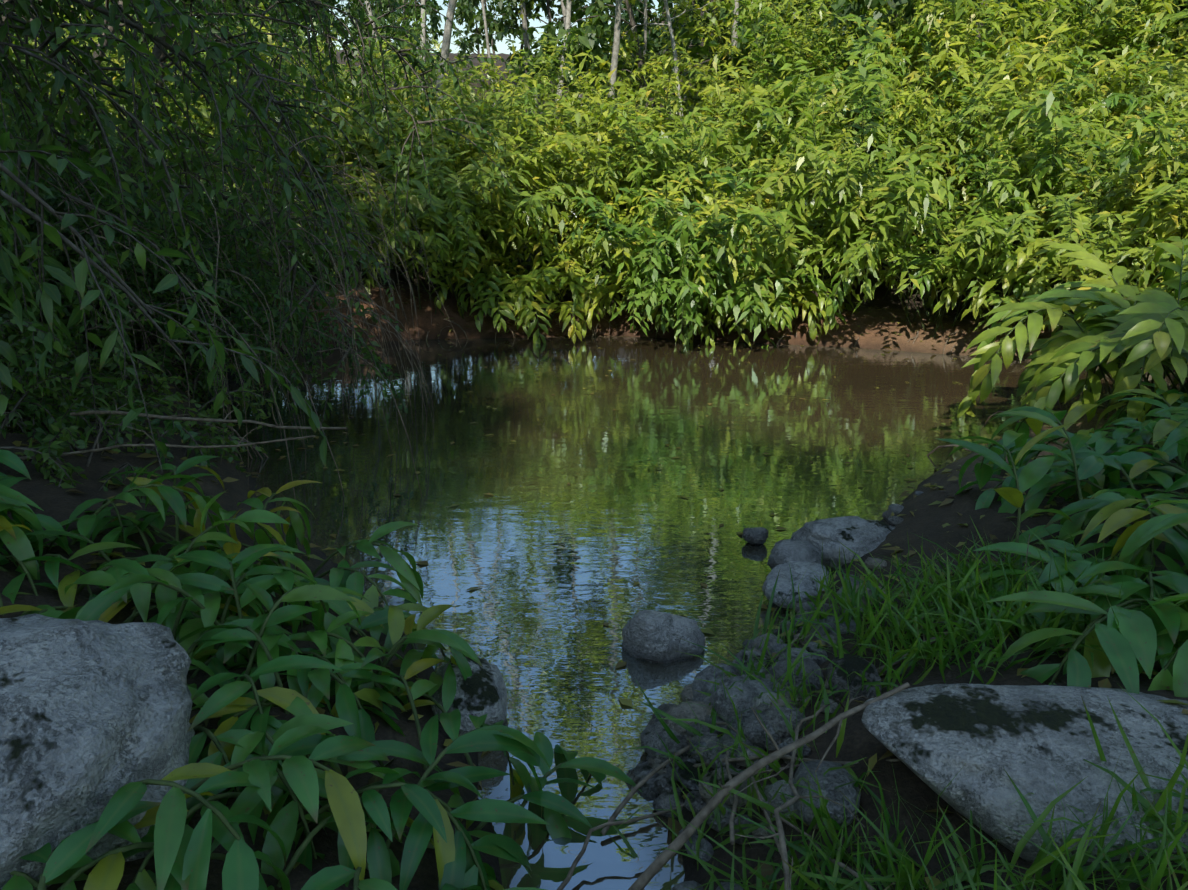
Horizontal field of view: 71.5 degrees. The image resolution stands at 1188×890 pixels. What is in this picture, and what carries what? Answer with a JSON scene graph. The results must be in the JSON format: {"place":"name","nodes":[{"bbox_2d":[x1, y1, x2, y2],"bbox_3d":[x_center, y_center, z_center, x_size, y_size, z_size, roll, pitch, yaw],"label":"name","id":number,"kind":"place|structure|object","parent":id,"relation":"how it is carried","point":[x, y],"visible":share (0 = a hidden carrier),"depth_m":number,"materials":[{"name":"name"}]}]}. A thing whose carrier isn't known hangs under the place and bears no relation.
{"place":"outdoors","nodes":[
{"label":"outdoors","id":0,"kind":"place"},
{"bbox_2d":[195,0,675,53],"label":"sky","id":1,"kind":"structure","parent":0,"point":[501,47],"materials":[{"name":"white"}]},
{"bbox_2d":[0,0,1187,889],"bbox_3d":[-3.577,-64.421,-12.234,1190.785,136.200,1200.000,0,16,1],"label":"terrain","id":2,"kind":"structure","parent":0,"point":[915,795],"depth_m":4.13,"materials":[{"name":"soil"}]},
{"bbox_2d":[2,125,460,514],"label":"hanging branches","id":3,"kind":"object","parent":2,"relation":"on","point":[279,267],"visible":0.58,"depth_m":6.43,"materials":[{"name":"green plant"}]},
{"bbox_2d":[0,0,518,515],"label":"tree","id":4,"kind":"object","parent":2,"relation":"on","point":[58,446],"depth_m":6.11,"materials":[{"name":"green plant"}]},
{"bbox_2d":[0,0,403,486],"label":"branch","id":5,"kind":"object","parent":4,"relation":"attached to","point":[50,299],"depth_m":3.51,"materials":[{"name":"green plant"}]},
{"bbox_2d":[19,396,1029,889],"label":"fallen branches","id":6,"kind":"object","parent":2,"relation":"on","point":[677,844],"visible":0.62,"depth_m":2.53,"materials":[{"name":"brown wood"}]},
{"bbox_2d":[365,0,738,278],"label":"thin tree","id":7,"kind":"object","parent":2,"relation":"on","point":[447,33],"depth_m":17.71,"materials":[{"name":"white plant"}]},
{"bbox_2d":[0,381,1187,889],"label":"leafy plants","id":8,"kind":"object","parent":2,"relation":"on","point":[1130,647],"depth_m":2.95,"materials":[{"name":"green plant"}]},
{"bbox_2d":[0,0,1187,353],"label":"shrub","id":9,"kind":"object","parent":2,"relation":"on","point":[650,226],"depth_m":12.56,"materials":[{"name":"green plant"}]},
{"bbox_2d":[0,610,1187,889],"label":"rocks","id":10,"kind":"object","parent":2,"relation":"on","point":[94,716],"visible":0.88,"depth_m":2.25,"materials":[{"name":"grey stone"}]},
{"bbox_2d":[0,0,1187,146],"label":"forest","id":11,"kind":"object","parent":2,"relation":"on","point":[587,38],"depth_m":20.40,"materials":[{"name":"green plant"}]},
{"bbox_2d":[2,274,1187,889],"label":"fallen leaves","id":12,"kind":"object","parent":2,"relation":"on","point":[766,868],"visible":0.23,"depth_m":4.24,"materials":[{"name":"brown plant"}]},
{"bbox_2d":[160,298,1125,464],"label":"bank roots twigs","id":13,"kind":"object","parent":2,"relation":"on","point":[916,337],"visible":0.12,"depth_m":8.15,"materials":[{"name":"brown wood"}]},
{"bbox_2d":[429,516,895,734],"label":"rocks","id":14,"kind":"object","parent":2,"relation":"on","point":[481,691],"visible":0.62,"depth_m":4.35,"materials":[{"name":"grey stone"}]},
{"bbox_2d":[625,491,923,889],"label":"rocks","id":15,"kind":"object","parent":2,"relation":"on","point":[657,787],"visible":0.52,"depth_m":3.00,"materials":[{"name":"grey stone"}]},
{"bbox_2d":[405,179,1187,426],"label":"ginger","id":16,"kind":"object","parent":2,"relation":"on","point":[1131,335],"depth_m":7.48,"materials":[{"name":"green plant"}]},
{"bbox_2d":[433,184,814,257],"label":"flower petals","id":17,"kind":"object","parent":16,"relation":"attached to","point":[654,210],"visible":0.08,"depth_m":13.56,"materials":[{"name":"white"}]},
{"bbox_2d":[604,517,1187,889],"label":"grass","id":18,"kind":"structure","parent":2,"relation":"on","point":[940,595],"depth_m":2.68,"materials":[{"name":"green plant"}]},
{"bbox_2d":[187,336,1185,889],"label":"pond water","id":19,"kind":"structure","parent":0,"point":[545,556],"depth_m":6.29,"materials":[{"name":"green liquid"}]},
{"bbox_2d":[208,342,1003,756],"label":"floating leaf litter","id":20,"kind":"object","parent":19,"relation":"on","point":[620,664],"visible":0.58,"depth_m":6.26,"materials":[{"name":"brown plant"}]}
]}

